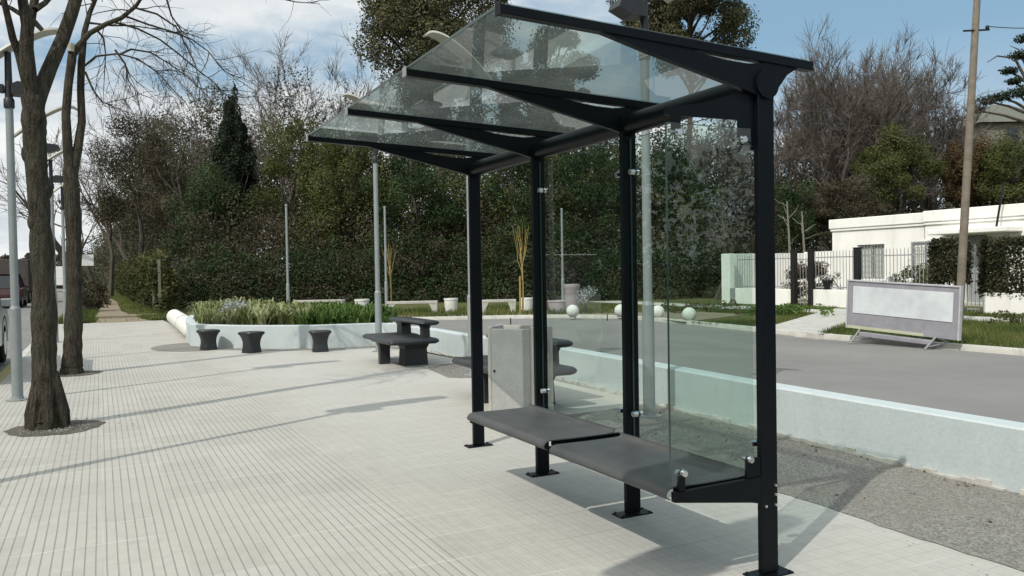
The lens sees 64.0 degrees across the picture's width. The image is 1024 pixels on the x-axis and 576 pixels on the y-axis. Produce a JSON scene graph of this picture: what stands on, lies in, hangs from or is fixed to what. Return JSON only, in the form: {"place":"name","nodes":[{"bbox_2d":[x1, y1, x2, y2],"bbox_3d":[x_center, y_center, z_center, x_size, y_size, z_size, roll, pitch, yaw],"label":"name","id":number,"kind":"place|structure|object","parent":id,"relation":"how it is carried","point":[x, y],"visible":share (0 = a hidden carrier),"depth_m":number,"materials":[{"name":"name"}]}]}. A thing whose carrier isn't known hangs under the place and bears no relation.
{"place":"outdoors","nodes":[
{"label":"outdoors","id":0,"kind":"place"},
{"bbox_2d":[0,288,87,371],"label":"road","id":1,"kind":"structure","parent":0,"point":[26,327],"depth_m":27.41,"materials":[{"name":"asphalt"}]},
{"bbox_2d":[0,298,10,362],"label":"parked car","id":2,"kind":"object","parent":1,"relation":"on","point":[4,326],"visible":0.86,"depth_m":14.41,"materials":[{"name":"silver metal"}]},
{"bbox_2d":[0,274,29,306],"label":"parked car","id":3,"kind":"object","parent":1,"relation":"on","point":[5,287],"visible":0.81,"depth_m":42.77,"materials":[{"name":"red paint"}]},
{"bbox_2d":[0,259,31,302],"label":"box truck","id":4,"kind":"object","parent":1,"relation":"on","point":[24,270],"visible":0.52,"depth_m":50.81,"materials":[{"name":"red paint"}]},
{"bbox_2d":[96,299,151,322],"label":"earth path","id":5,"kind":"structure","parent":0,"point":[114,308],"depth_m":33.69,"materials":[{"name":"soil"}]},
{"bbox_2d":[58,280,694,355],"bbox_3d":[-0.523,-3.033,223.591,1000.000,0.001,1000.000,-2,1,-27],"label":"ground","id":6,"kind":"structure","parent":0,"point":[183,310],"depth_m":37.89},
{"bbox_2d":[0,112,110,304],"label":"street tree","id":7,"kind":"object","parent":6,"relation":"on","point":[92,280],"visible":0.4,"depth_m":45.95,"materials":[{"name":"grey plant"}]},
{"bbox_2d":[0,121,112,309],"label":"street tree","id":8,"kind":"object","parent":6,"relation":"on","point":[88,302],"visible":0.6,"depth_m":36.39,"materials":[{"name":"plant"}]},
{"bbox_2d":[54,120,139,296],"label":"street tree","id":9,"kind":"object","parent":6,"relation":"on","point":[111,272],"visible":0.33,"depth_m":62.02,"materials":[{"name":"grey plant"}]},
{"bbox_2d":[48,126,149,261],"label":"bare tree","id":10,"kind":"object","parent":6,"relation":"on","point":[120,247],"visible":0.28,"depth_m":69.70,"materials":[{"name":"grey plant"}]},
{"bbox_2d":[58,291,168,323],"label":"path grass","id":11,"kind":"structure","parent":6,"relation":"on","point":[131,307],"depth_m":33.70,"materials":[{"name":"plant"}]},
{"bbox_2d":[81,103,194,299],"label":"brown tree","id":12,"kind":"object","parent":6,"relation":"on","point":[110,207],"visible":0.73,"depth_m":51.37,"materials":[{"name":"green plant"}]},
{"bbox_2d":[114,246,181,312],"bbox_3d":[-26.477,-0.691,57.194,1.623,3.061,55.179,-2,1,-27],"label":"hedge","id":13,"kind":"object","parent":6,"relation":"on","point":[150,278],"visible":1,"depth_m":36.17,"materials":[{"name":"green plant"}]},
{"bbox_2d":[127,103,243,287],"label":"brown tree","id":14,"kind":"object","parent":6,"relation":"on","point":[170,187],"visible":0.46,"depth_m":47.62,"materials":[{"name":"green plant"}]},
{"bbox_2d":[72,60,304,294],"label":"bare tree","id":15,"kind":"object","parent":6,"relation":"on","point":[109,137],"visible":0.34,"depth_m":56.94,"materials":[{"name":"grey plant"}]},
{"bbox_2d":[128,43,279,277],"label":"bare tree","id":16,"kind":"object","parent":6,"relation":"on","point":[203,114],"visible":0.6,"depth_m":62.20,"materials":[{"name":"grey plant"}]},
{"bbox_2d":[157,157,251,269],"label":"dark tree","id":17,"kind":"object","parent":6,"relation":"on","point":[205,190],"visible":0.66,"depth_m":43.33,"materials":[{"name":"green plant"}]},
{"bbox_2d":[190,81,275,284],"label":"conifer","id":18,"kind":"object","parent":6,"relation":"on","point":[235,157],"visible":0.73,"depth_m":45.39,"materials":[{"name":"green plant"}]},
{"bbox_2d":[206,27,336,293],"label":"bare tree","id":19,"kind":"object","parent":6,"relation":"on","point":[275,94],"visible":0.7,"depth_m":59.48,"materials":[{"name":"brown plant"}]},
{"bbox_2d":[243,105,340,297],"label":"olive tree","id":20,"kind":"object","parent":6,"relation":"on","point":[278,165],"visible":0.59,"depth_m":44.64,"materials":[{"name":"green plant"}]},
{"bbox_2d":[239,26,419,259],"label":"bare tree","id":21,"kind":"object","parent":6,"relation":"on","point":[341,104],"visible":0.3,"depth_m":56.44,"materials":[{"name":"brown plant"}]},
{"bbox_2d":[215,52,455,282],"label":"bare tree","id":22,"kind":"object","parent":6,"relation":"on","point":[354,123],"visible":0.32,"depth_m":61.49,"materials":[{"name":"brown plant"}]},
{"bbox_2d":[347,0,520,285],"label":"tall evergreen","id":23,"kind":"object","parent":6,"relation":"on","point":[397,20],"visible":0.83,"depth_m":48.29,"materials":[{"name":"green plant"}]},
{"bbox_2d":[56,64,1023,291],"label":"back wood","id":24,"kind":"object","parent":6,"relation":"on","point":[100,269],"visible":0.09,"depth_m":70.69,"materials":[{"name":"plant"}]},
{"bbox_2d":[490,25,602,291],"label":"tall evergreen","id":25,"kind":"object","parent":6,"relation":"on","point":[579,67],"visible":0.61,"depth_m":50.34,"materials":[{"name":"green plant"}]},
{"bbox_2d":[966,33,1023,122],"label":"pine tree","id":26,"kind":"object","parent":6,"relation":"on","point":[1015,56],"visible":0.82,"depth_m":65.61,"materials":[{"name":"green plant"}]},
{"bbox_2d":[0,320,1023,575],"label":"pavement","id":27,"kind":"structure","parent":0,"point":[294,462],"depth_m":5.53,"materials":[{"name":"tile"}]},
{"bbox_2d":[0,28,57,400],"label":"street lamp","id":28,"kind":"object","parent":27,"relation":"on","point":[10,89],"visible":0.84,"depth_m":10.01,"materials":[{"name":"metal"}]},
{"bbox_2d":[4,420,104,436],"bbox_3d":[-4.541,1.389,8.150,0.894,0.001,0.888,-2,1,-27],"label":"tree pit","id":29,"kind":"object","parent":27,"relation":"on","point":[14,431],"visible":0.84,"depth_m":8.01,"materials":[{"name":"soil"}]},
{"bbox_2d":[0,0,102,430],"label":"street tree","id":30,"kind":"object","parent":29,"relation":"on","point":[47,407],"visible":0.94,"depth_m":8.06,"materials":[{"name":"brown plant"}]},
{"bbox_2d":[48,150,62,341],"bbox_3d":[-10.587,-1.030,19.178,1.036,4.589,0.320,-2,1,-27],"label":"street lamp","id":31,"kind":"object","parent":27,"relation":"on","point":[56,178],"visible":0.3,"depth_m":19.08,"materials":[{"name":"metal"}]},
{"bbox_2d":[54,176,85,327],"bbox_3d":[-13.463,-1.098,24.895,1.036,4.589,0.320,-2,1,-27],"label":"street lamp","id":32,"kind":"object","parent":27,"relation":"on","point":[61,201],"visible":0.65,"depth_m":24.80,"materials":[{"name":"metal"}]},
{"bbox_2d":[60,370,102,376],"bbox_3d":[-6.828,1.334,12.764,0.831,0.001,0.826,-2,1,-27],"label":"tree pit","id":33,"kind":"object","parent":27,"relation":"on","point":[95,372],"visible":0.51,"depth_m":12.63,"materials":[{"name":"soil"}]},
{"bbox_2d":[50,0,297,374],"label":"street tree","id":34,"kind":"object","parent":33,"relation":"on","point":[72,360],"visible":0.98,"depth_m":12.73,"materials":[{"name":"brown plant"}]},
{"bbox_2d":[167,309,197,336],"bbox_3d":[-9.067,0.948,22.541,0.460,0.460,8.002,-2,1,-26],"label":"concrete pipe","id":35,"kind":"object","parent":27,"relation":"on","point":[176,319],"visible":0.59,"depth_m":21.74,"materials":[{"name":"concrete"}]},
{"bbox_2d":[151,343,224,350],"bbox_3d":[-6.725,1.238,17.342,1.700,0.001,2.300,-2,1,-27],"label":"gravel circle","id":36,"kind":"object","parent":27,"relation":"on","point":[179,347],"visible":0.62,"depth_m":17.09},
{"bbox_2d":[196,329,219,350],"bbox_3d":[-6.141,1.045,16.570,0.410,0.408,0.410,-2,1,-38],"label":"stone stool","id":37,"kind":"object","parent":27,"relation":"on","point":[208,337],"visible":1,"depth_m":16.45,"materials":[{"name":"black concrete"}]},
{"bbox_2d":[238,331,264,353],"bbox_3d":[-5.021,1.042,15.790,0.410,0.408,0.410,0,1,35],"label":"stone stool","id":38,"kind":"object","parent":27,"relation":"on","point":[251,340],"visible":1,"depth_m":15.67,"materials":[{"name":"black concrete"}]},
{"bbox_2d":[185,315,398,348],"bbox_3d":[-5.562,0.948,19.831,4.426,0.490,8.908,-2,1,-27],"label":"planter","id":39,"kind":"object","parent":27,"relation":"on","point":[297,336],"visible":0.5,"depth_m":16.58,"materials":[{"name":"concrete"}]},
{"bbox_2d":[187,296,322,324],"bbox_3d":[-6.287,0.534,19.113,2.630,0.570,6.413,-2,1,-27],"label":"variegated bedding","id":40,"kind":"object","parent":39,"relation":"on","point":[260,312],"visible":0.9,"depth_m":17.48,"materials":[{"name":"green plant"}]},
{"bbox_2d":[288,300,399,324],"bbox_3d":[-4.252,0.555,19.426,2.554,0.447,6.367,-1,1,-20],"label":"green bedding","id":41,"kind":"object","parent":39,"relation":"on","point":[339,313],"visible":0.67,"depth_m":17.07,"materials":[{"name":"green plant"}]},
{"bbox_2d":[308,330,330,351],"bbox_3d":[-3.697,1.020,15.784,0.410,0.408,0.410,-1,1,-21],"label":"stone stool","id":42,"kind":"object","parent":27,"relation":"on","point":[320,340],"visible":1,"depth_m":15.65,"materials":[{"name":"black concrete"}]},
{"bbox_2d":[339,93,394,351],"bbox_3d":[-2.696,-1.206,15.477,1.036,4.829,0.320,-2,1,-27],"label":"street lamp","id":43,"kind":"object","parent":27,"relation":"on","point":[367,136],"visible":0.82,"depth_m":15.50,"materials":[{"name":"metal"}]},
{"bbox_2d":[362,316,438,365],"bbox_3d":[-1.870,0.881,13.544,0.940,0.715,1.920,-2,1,-27],"label":"picnic table","id":44,"kind":"object","parent":27,"relation":"on","point":[413,349],"visible":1,"depth_m":13.19,"materials":[{"name":"black concrete"}]},
{"bbox_2d":[430,363,470,376],"bbox_3d":[-0.723,1.240,12.385,1.070,0.001,1.950,-2,1,-27],"label":"gravel patch","id":45,"kind":"object","parent":27,"relation":"on","point":[449,370],"visible":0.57,"depth_m":12.35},
{"bbox_2d":[423,30,493,375],"bbox_3d":[-0.728,-1.161,11.654,1.036,4.829,0.320,-2,1,-27],"label":"street lamp","id":46,"kind":"object","parent":45,"relation":"on","point":[465,56],"visible":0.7,"depth_m":11.65,"materials":[{"name":"metal"}]},
{"bbox_2d":[452,334,576,403],"bbox_3d":[-0.031,0.935,9.399,0.940,0.715,1.920,-2,1,-27],"label":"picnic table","id":47,"kind":"object","parent":27,"relation":"on","point":[560,369],"visible":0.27,"depth_m":9.01,"materials":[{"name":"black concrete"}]},
{"bbox_2d":[16,364,1023,574],"bbox_3d":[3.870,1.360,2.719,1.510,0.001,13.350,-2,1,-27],"label":"gravel bed","id":48,"kind":"object","parent":27,"relation":"on","point":[948,537],"visible":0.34,"depth_m":5.40,"materials":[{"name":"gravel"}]},
{"bbox_2d":[608,0,673,417],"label":"street lamp","id":49,"kind":"object","parent":48,"relation":"on","point":[631,10],"visible":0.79,"depth_m":8.19,"materials":[{"name":"metal"}]},
{"bbox_2d":[487,324,553,410],"bbox_3d":[0.086,0.840,7.837,0.525,0.965,0.428,-1,1,17],"label":"concrete bin","id":50,"kind":"object","parent":27,"relation":"on","point":[510,366],"visible":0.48,"depth_m":7.66,"materials":[{"name":"concrete"}]},
{"bbox_2d":[491,329,530,410],"bbox_3d":[-0.004,0.855,7.672,0.380,0.945,0.043,-1,1,17],"label":"door panel","id":51,"kind":"structure","parent":50,"relation":"in","point":[510,348],"depth_m":7.65,"materials":[{"name":"metal"}]},
{"bbox_2d":[306,0,813,575],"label":"bus shelter","id":52,"kind":"object","parent":27,"relation":"on","point":[630,458],"visible":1,"depth_m":4.51,"materials":[{"name":"black metal"}]},
{"bbox_2d":[0,0,1023,272],"label":"sky","id":53,"kind":"structure","parent":0,"point":[251,23],"materials":[{"name":"blue"}]},
{"bbox_2d":[187,289,1023,347],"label":"grass verge","id":54,"kind":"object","parent":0,"point":[698,299],"depth_m":33.73,"materials":[{"name":"plant"}]},
{"bbox_2d":[299,100,393,292],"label":"olive tree","id":55,"kind":"object","parent":54,"relation":"on","point":[328,198],"visible":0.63,"depth_m":41.93,"materials":[{"name":"green plant"}]},
{"bbox_2d":[357,140,466,296],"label":"dark tree","id":56,"kind":"object","parent":54,"relation":"on","point":[400,165],"visible":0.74,"depth_m":40.70,"materials":[{"name":"green plant"}]},
{"bbox_2d":[172,213,729,309],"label":"undergrowth","id":57,"kind":"object","parent":54,"relation":"on","point":[604,261],"visible":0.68,"depth_m":38.91,"materials":[{"name":"green plant"}]},
{"bbox_2d":[171,176,745,302],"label":"brown scrub","id":58,"kind":"object","parent":54,"relation":"on","point":[276,239],"visible":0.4,"depth_m":41.42,"materials":[{"name":"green plant"}]},
{"bbox_2d":[288,121,732,301],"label":"climbing ivy","id":59,"kind":"object","parent":54,"relation":"on","point":[678,211],"visible":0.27,"depth_m":42.33,"materials":[{"name":"green plant"}]},
{"bbox_2d":[480,135,553,295],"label":"dark tree","id":60,"kind":"object","parent":54,"relation":"on","point":[525,206],"visible":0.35,"depth_m":41.85,"materials":[{"name":"green plant"}]},
{"bbox_2d":[400,307,743,321],"bbox_3d":[1.659,0.831,27.448,12.081,0.001,7.822,0,1,26],"label":"planting bed","id":61,"kind":"object","parent":54,"relation":"on","point":[701,315],"visible":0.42,"depth_m":25.24,"materials":[{"name":"plant"}]},
{"bbox_2d":[392,301,696,316],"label":"bed weeds","id":62,"kind":"object","parent":61,"relation":"on","point":[493,309],"visible":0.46,"depth_m":27.50,"materials":[{"name":"green plant"}]},
{"bbox_2d":[564,284,579,310],"bbox_3d":[2.038,0.341,27.846,0.546,0.950,0.546,-2,1,-27],"label":"concrete pot","id":63,"kind":"object","parent":61,"relation":"on","point":[570,291],"visible":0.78,"depth_m":27.62,"materials":[{"name":"concrete"}]},
{"bbox_2d":[546,143,641,273],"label":"dark tree","id":64,"kind":"object","parent":54,"relation":"on","point":[612,205],"visible":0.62,"depth_m":41.96,"materials":[{"name":"green plant"}]},
{"bbox_2d":[636,138,718,277],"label":"dark tree","id":65,"kind":"object","parent":54,"relation":"on","point":[674,163],"visible":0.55,"depth_m":43.07,"materials":[{"name":"green plant"}]},
{"bbox_2d":[620,299,743,313],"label":"leafy weeds","id":66,"kind":"object","parent":54,"relation":"on","point":[703,305],"visible":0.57,"depth_m":27.29,"materials":[{"name":"green plant"}]},
{"bbox_2d":[606,0,762,288],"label":"tall evergreen","id":67,"kind":"object","parent":54,"relation":"on","point":[664,17],"visible":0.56,"depth_m":54.73,"materials":[{"name":"green plant"}]},
{"bbox_2d":[703,186,754,299],"bbox_3d":[9.310,-1.821,34.592,1.434,5.235,3.176,-2,1,-27],"label":"bare tree","id":68,"kind":"object","parent":54,"relation":"on","point":[718,295],"visible":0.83,"depth_m":35.33,"materials":[{"name":"brown plant"}]},
{"bbox_2d":[638,106,820,264],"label":"bare tree","id":69,"kind":"object","parent":54,"relation":"on","point":[702,157],"visible":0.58,"depth_m":52.83,"materials":[{"name":"grey plant"}]},
{"bbox_2d":[708,302,833,315],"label":"leafy weeds","id":70,"kind":"object","parent":54,"relation":"on","point":[788,307],"visible":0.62,"depth_m":24.11,"materials":[{"name":"green plant"}]},
{"bbox_2d":[721,251,832,304],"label":"boundary wall","id":71,"kind":"structure","parent":54,"relation":"on","point":[741,295],"depth_m":33.31,"materials":[{"name":"paint"}]},
{"bbox_2d":[737,252,790,288],"bbox_3d":[9.656,-0.671,31.312,0.040,1.389,3.011,-2,1,-27],"label":"railing","id":72,"kind":"object","parent":71,"relation":"on","point":[752,286],"visible":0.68,"depth_m":31.79,"materials":[{"name":"metal"}]},
{"bbox_2d":[790,250,797,304],"bbox_3d":[10.281,-0.342,29.863,0.230,2.090,0.200,-2,1,-27],"label":"gate post","id":73,"kind":"object","parent":54,"relation":"on","point":[794,276],"visible":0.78,"depth_m":29.79,"materials":[{"name":"metal"}]},
{"bbox_2d":[774,175,817,252],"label":"olive tree","id":74,"kind":"object","parent":54,"relation":"on","point":[790,199],"visible":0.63,"depth_m":46.85,"materials":[{"name":"green plant"}]},
{"bbox_2d":[678,27,929,250],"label":"bare tree","id":75,"kind":"object","parent":54,"relation":"on","point":[878,69],"visible":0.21,"depth_m":55.15,"materials":[{"name":"brown plant"}]},
{"bbox_2d":[781,260,836,299],"bbox_3d":[11.180,-0.173,30.831,2.129,1.901,1.625,-1,1,4],"label":"shrub","id":76,"kind":"object","parent":54,"relation":"on","point":[804,272],"visible":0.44,"depth_m":30.62,"materials":[{"name":"green plant"}]},
{"bbox_2d":[807,249,814,305],"bbox_3d":[10.646,-0.333,29.137,0.230,2.090,0.200,-2,1,-27],"label":"gate post","id":77,"kind":"object","parent":54,"relation":"on","point":[811,266],"visible":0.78,"depth_m":29.06,"materials":[{"name":"metal"}]},
{"bbox_2d":[754,47,872,252],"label":"bare tree","id":78,"kind":"object","parent":54,"relation":"on","point":[810,83],"visible":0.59,"depth_m":53.46,"materials":[{"name":"brown plant"}]},
{"bbox_2d":[813,289,846,307],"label":"boundary wall","id":79,"kind":"structure","parent":54,"relation":"on","point":[830,298],"depth_m":28.39,"materials":[{"name":"paint"}]},
{"bbox_2d":[815,247,927,289],"bbox_3d":[11.798,-0.620,27.053,0.040,1.389,4.558,-2,1,-27],"label":"railing","id":80,"kind":"object","parent":79,"relation":"on","point":[869,256],"visible":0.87,"depth_m":27.02,"materials":[{"name":"metal"}]},
{"bbox_2d":[745,71,919,217],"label":"bare tree","id":81,"kind":"object","parent":54,"relation":"on","point":[817,147],"visible":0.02,"depth_m":62.66,"materials":[{"name":"brown plant"}]},
{"bbox_2d":[801,165,896,239],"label":"brown tree","id":82,"kind":"object","parent":54,"relation":"on","point":[824,214],"visible":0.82,"depth_m":46.45,"materials":[{"name":"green plant"}]},
{"bbox_2d":[745,20,953,216],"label":"bare tree","id":83,"kind":"object","parent":54,"relation":"on","point":[902,73],"visible":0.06,"depth_m":57.35,"materials":[{"name":"brown plant"}]},
{"bbox_2d":[777,44,942,218],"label":"bare tree","id":84,"kind":"object","parent":54,"relation":"on","point":[895,85],"visible":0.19,"depth_m":57.90,"materials":[{"name":"brown plant"}]},
{"bbox_2d":[774,12,950,246],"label":"bare tree","id":85,"kind":"object","parent":54,"relation":"on","point":[827,142],"visible":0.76,"depth_m":52.18,"materials":[{"name":"brown plant"}]},
{"bbox_2d":[707,190,1023,266],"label":"scrub","id":86,"kind":"object","parent":54,"relation":"on","point":[750,248],"visible":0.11,"depth_m":47.86,"materials":[{"name":"green plant"}]},
{"bbox_2d":[774,40,983,216],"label":"bare tree","id":87,"kind":"object","parent":54,"relation":"on","point":[864,65],"visible":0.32,"depth_m":56.35,"materials":[{"name":"brown plant"}]},
{"bbox_2d":[848,114,953,215],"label":"green tree","id":88,"kind":"object","parent":54,"relation":"on","point":[907,157],"visible":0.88,"depth_m":48.13,"materials":[{"name":"green plant"}]},
{"bbox_2d":[891,263,929,283],"bbox_3d":[13.252,-0.077,26.956,1.400,1.797,1.400,-1,1,2],"label":"shrub","id":89,"kind":"object","parent":54,"relation":"on","point":[911,274],"visible":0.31,"depth_m":27.01,"materials":[{"name":"green plant"}]},
{"bbox_2d":[852,116,980,212],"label":"bare tree","id":90,"kind":"object","parent":54,"relation":"on","point":[921,202],"visible":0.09,"depth_m":56.67,"materials":[{"name":"brown plant"}]},
{"bbox_2d":[829,203,1023,305],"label":"white house","id":91,"kind":"structure","parent":54,"relation":"on","point":[912,231],"depth_m":30.52,"materials":[{"name":"paint"}]},
{"bbox_2d":[858,244,885,280],"bbox_3d":[14.098,-0.992,32.126,0.282,1.430,1.413,-2,1,-27],"label":"window","id":92,"kind":"structure","parent":91,"relation":"in","point":[868,248],"depth_m":32.10,"materials":[{"name":"glass"}]},
{"bbox_2d":[968,235,986,302],"bbox_3d":[15.911,-0.642,27.967,0.070,2.280,0.759,-2,1,-27],"label":"door","id":93,"kind":"structure","parent":91,"relation":"in","point":[972,238],"depth_m":28.05,"materials":[{"name":"metal"}]},
{"bbox_2d":[853,37,1012,210],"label":"bare tree","id":94,"kind":"object","parent":54,"relation":"on","point":[930,205],"visible":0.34,"depth_m":55.96,"materials":[{"name":"brown plant"}]},
{"bbox_2d":[926,236,973,285],"bbox_3d":[12.930,-0.380,24.252,0.789,2.312,1.337,-2,1,-27],"label":"hedge","id":95,"kind":"object","parent":54,"relation":"on","point":[942,266],"visible":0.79,"depth_m":24.09,"materials":[{"name":"green plant"}]},
{"bbox_2d":[935,134,993,206],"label":"rusty tree","id":96,"kind":"object","parent":54,"relation":"on","point":[956,157],"visible":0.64,"depth_m":48.49,"materials":[{"name":"brown plant"}]},
{"bbox_2d":[956,0,989,319],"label":"timber pole","id":97,"kind":"object","parent":54,"relation":"on","point":[965,206],"visible":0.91,"depth_m":20.40,"materials":[{"name":"wood"}]},
{"bbox_2d":[971,134,1023,205],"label":"olive tree","id":98,"kind":"object","parent":54,"relation":"on","point":[994,164],"visible":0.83,"depth_m":46.54,"materials":[{"name":"green plant"}]},
{"bbox_2d":[983,292,1023,314],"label":"hedge wall","id":99,"kind":"structure","parent":54,"relation":"on","point":[1003,302],"depth_m":22.57,"materials":[{"name":"paint"}]},
{"bbox_2d":[974,234,1023,298],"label":"hedge","id":100,"kind":"object","parent":99,"relation":"on","point":[992,257],"visible":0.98,"depth_m":22.66,"materials":[{"name":"green plant"}]},
{"bbox_2d":[411,318,1023,422],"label":"side road","id":101,"kind":"structure","parent":0,"point":[991,385],"depth_m":12.56,"materials":[{"name":"asphalt"}]},
{"bbox_2d":[411,326,1023,494],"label":"wall","id":102,"kind":"structure","parent":101,"relation":"on","point":[979,450],"depth_m":6.54,"materials":[{"name":"concrete"}]},
{"bbox_2d":[414,315,1023,355],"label":"kerb","id":103,"kind":"structure","parent":101,"relation":"on","point":[960,347],"depth_m":17.12,"materials":[{"name":"concrete"}]},
{"bbox_2d":[845,279,963,349],"bbox_3d":[7.060,0.506,14.868,0.501,1.214,2.244,-2,4,-30],"label":"sign board","id":104,"kind":"object","parent":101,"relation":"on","point":[934,311],"visible":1,"depth_m":14.74,"materials":[{"name":"metal"}]},
{"bbox_2d":[595,301,1020,321],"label":"footway","id":105,"kind":"structure","parent":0,"point":[980,318],"depth_m":26.00,"materials":[{"name":"concrete"}]},
{"bbox_2d":[776,308,845,332],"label":"house path","id":106,"kind":"structure","parent":0,"point":[815,322],"depth_m":20.50,"materials":[{"name":"concrete"}]},
{"bbox_2d":[691,304,1023,347],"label":"verge grass","id":107,"kind":"structure","parent":0,"point":[978,326],"depth_m":17.48,"materials":[{"name":"plant"}]},
{"bbox_2d":[947,105,1023,208],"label":"old house","id":108,"kind":"structure","parent":0,"point":[998,121],"depth_m":71.28,"materials":[{"name":"grey wood"}]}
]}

